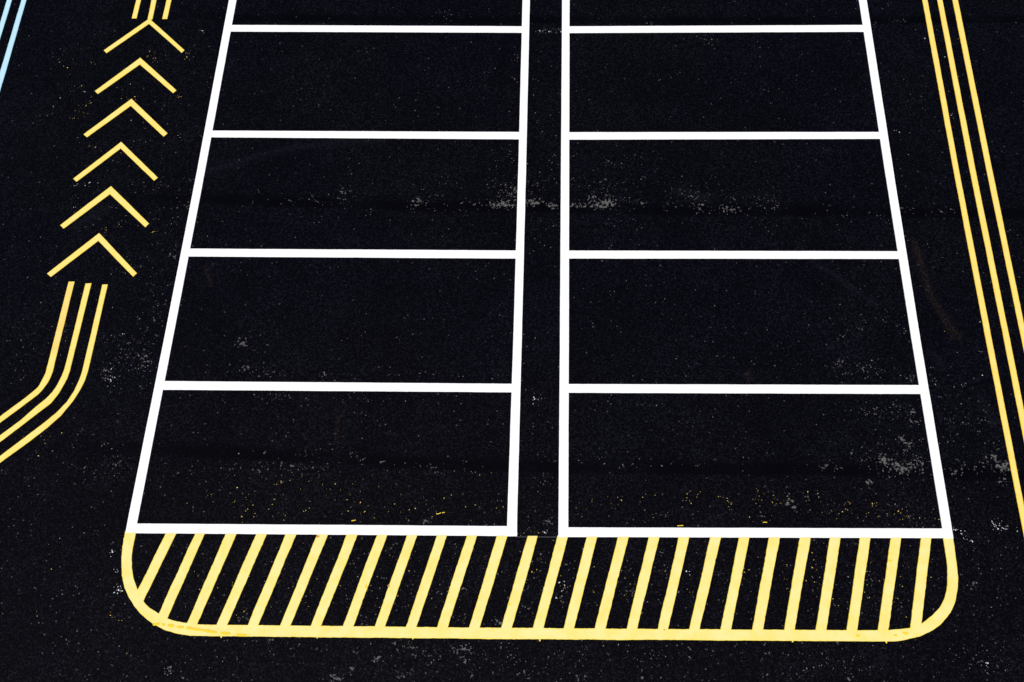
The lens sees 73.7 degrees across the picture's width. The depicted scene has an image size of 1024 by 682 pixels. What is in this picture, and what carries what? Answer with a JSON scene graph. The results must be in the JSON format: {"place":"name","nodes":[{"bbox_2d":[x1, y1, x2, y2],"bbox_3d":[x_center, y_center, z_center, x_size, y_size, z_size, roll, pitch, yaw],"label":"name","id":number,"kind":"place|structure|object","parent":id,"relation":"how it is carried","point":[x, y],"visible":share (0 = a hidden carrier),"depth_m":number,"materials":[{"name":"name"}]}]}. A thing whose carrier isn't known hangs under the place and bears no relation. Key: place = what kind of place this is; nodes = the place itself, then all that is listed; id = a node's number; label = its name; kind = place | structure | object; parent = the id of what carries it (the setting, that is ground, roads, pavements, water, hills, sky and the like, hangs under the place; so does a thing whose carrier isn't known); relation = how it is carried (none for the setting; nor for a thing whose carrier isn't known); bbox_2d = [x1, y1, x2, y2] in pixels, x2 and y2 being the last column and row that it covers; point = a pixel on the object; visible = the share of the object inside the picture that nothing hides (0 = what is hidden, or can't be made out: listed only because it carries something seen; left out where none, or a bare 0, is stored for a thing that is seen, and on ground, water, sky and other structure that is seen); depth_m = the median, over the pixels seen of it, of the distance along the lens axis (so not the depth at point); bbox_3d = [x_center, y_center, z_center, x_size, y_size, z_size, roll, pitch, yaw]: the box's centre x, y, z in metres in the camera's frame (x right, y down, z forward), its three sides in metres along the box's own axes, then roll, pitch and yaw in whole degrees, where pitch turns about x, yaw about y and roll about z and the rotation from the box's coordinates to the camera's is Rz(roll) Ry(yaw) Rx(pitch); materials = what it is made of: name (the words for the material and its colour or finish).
{"place":"outdoors","nodes":[
{"label":"outdoors","id":0,"kind":"place"},
{"bbox_2d":[0,0,1023,681],"bbox_3d":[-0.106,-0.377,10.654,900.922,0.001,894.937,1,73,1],"label":"asphalt ground","id":1,"kind":"structure","parent":0,"point":[66,502],"depth_m":10.60,"materials":[{"name":"black asphalt"}]},
{"bbox_2d":[0,0,11,37],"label":"lane stripe","id":2,"kind":"object","parent":1,"relation":"on","point":[5,13],"visible":1,"depth_m":12.41,"materials":[{"name":"blue paint"}]},
{"bbox_2d":[0,0,25,89],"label":"lane stripe","id":3,"kind":"object","parent":1,"relation":"on","point":[11,41],"visible":1,"depth_m":12.24,"materials":[{"name":"blue paint"}]},
{"bbox_2d":[0,282,73,421],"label":"curved stripe","id":4,"kind":"object","parent":1,"relation":"on","point":[50,365],"visible":1,"depth_m":10.51,"materials":[{"name":"yellow paint"}]},
{"bbox_2d":[0,283,91,441],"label":"curved stripe","id":5,"kind":"object","parent":1,"relation":"on","point":[48,400],"visible":1,"depth_m":10.43,"materials":[{"name":"yellow paint"}]},
{"bbox_2d":[0,284,107,462],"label":"curved stripe","id":6,"kind":"object","parent":1,"relation":"on","point":[36,431],"visible":1,"depth_m":10.37,"materials":[{"name":"yellow paint"}]},
{"bbox_2d":[47,233,136,276],"bbox_3d":[-6.714,-1.081,10.916,1.041,0.004,1.005,43,78,12],"label":"chevron","id":7,"kind":"object","parent":1,"relation":"on","point":[99,237],"visible":1,"depth_m":11.00,"materials":[{"name":"yellow paint"}]},
{"bbox_2d":[60,186,148,228],"bbox_3d":[-6.661,-1.906,11.168,1.058,0.004,1.013,42,78,12],"label":"chevron","id":8,"kind":"object","parent":1,"relation":"on","point":[118,197],"visible":1,"depth_m":11.26,"materials":[{"name":"yellow paint"}]},
{"bbox_2d":[73,142,157,181],"bbox_3d":[-6.629,-2.725,11.418,1.027,0.004,0.986,42,78,12],"label":"chevron","id":9,"kind":"object","parent":1,"relation":"on","point":[135,159],"visible":1,"depth_m":11.50,"materials":[{"name":"yellow paint"}]},
{"bbox_2d":[84,99,167,136],"bbox_3d":[-6.604,-3.539,11.666,1.036,0.004,1.007,42,78,12],"label":"chevron","id":10,"kind":"object","parent":1,"relation":"on","point":[144,115],"visible":1,"depth_m":11.76,"materials":[{"name":"yellow paint"}]},
{"bbox_2d":[95,58,176,93],"bbox_3d":[-6.563,-4.662,12.009,1.432,0.004,0.772,1,73,1],"label":"chevron","id":11,"kind":"object","parent":1,"relation":"on","point":[148,68],"visible":1,"depth_m":12.01,"materials":[{"name":"yellow paint"}]},
{"bbox_2d":[132,0,140,17],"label":"lane stripe","id":12,"kind":"object","parent":1,"relation":"on","point":[136,9],"visible":1,"depth_m":12.43,"materials":[{"name":"yellow paint"}]},
{"bbox_2d":[104,19,183,52],"bbox_3d":[-6.549,-5.476,12.258,1.446,0.004,0.767,1,73,1],"label":"chevron","id":13,"kind":"object","parent":1,"relation":"on","point":[140,27],"visible":1,"depth_m":12.26,"materials":[{"name":"yellow paint"}]},
{"bbox_2d":[148,0,155,19],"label":"lane stripe","id":14,"kind":"object","parent":1,"relation":"on","point":[152,9],"visible":1,"depth_m":12.43,"materials":[{"name":"yellow paint"}]},
{"bbox_2d":[162,0,170,18],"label":"lane stripe","id":15,"kind":"object","parent":1,"relation":"on","point":[166,9],"visible":1,"depth_m":12.43,"materials":[{"name":"yellow paint"}]},
{"bbox_2d":[126,0,529,535],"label":"parking grid","id":16,"kind":"object","parent":1,"relation":"on","point":[162,384],"visible":1,"depth_m":10.82,"materials":[{"name":"white paint"}]},
{"bbox_2d":[38,51,938,615],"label":"yellow paint specks","id":17,"kind":"object","parent":1,"relation":"on","point":[536,569],"visible":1,"depth_m":9.79,"materials":[{"name":"yellow paint"}]},
{"bbox_2d":[9,11,1023,679],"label":"pale grit specks","id":18,"kind":"object","parent":1,"relation":"on","point":[547,481],"visible":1,"depth_m":9.97,"materials":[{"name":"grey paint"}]},
{"bbox_2d":[121,531,957,643],"bbox_3d":[0.347,3.412,9.488,11.762,0.008,1.408,0,73,0],"label":"hatched zone","id":19,"kind":"object","parent":1,"relation":"on","point":[506,630],"visible":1,"depth_m":9.45,"materials":[{"name":"yellow paint"}]},
{"bbox_2d":[73,30,1017,665],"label":"white paint specks","id":20,"kind":"object","parent":1,"relation":"on","point":[559,582],"visible":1,"depth_m":9.67,"materials":[{"name":"white paint"}]},
{"bbox_2d":[558,0,952,537],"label":"parking grid","id":21,"kind":"object","parent":1,"relation":"on","point":[566,388],"visible":1,"depth_m":10.79,"materials":[{"name":"white paint"}]},
{"bbox_2d":[922,0,1023,533],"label":"lane stripe","id":22,"kind":"object","parent":1,"relation":"on","point":[1002,410],"visible":1,"depth_m":10.81,"materials":[{"name":"yellow paint"}]},
{"bbox_2d":[937,0,1023,439],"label":"lane stripe","id":23,"kind":"object","parent":1,"relation":"on","point":[1005,332],"visible":1,"depth_m":11.06,"materials":[{"name":"yellow paint"}]},
{"bbox_2d":[952,0,1023,349],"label":"lane stripe","id":24,"kind":"object","parent":1,"relation":"on","point":[997,209],"visible":1,"depth_m":11.34,"materials":[{"name":"yellow paint"}]}
]}

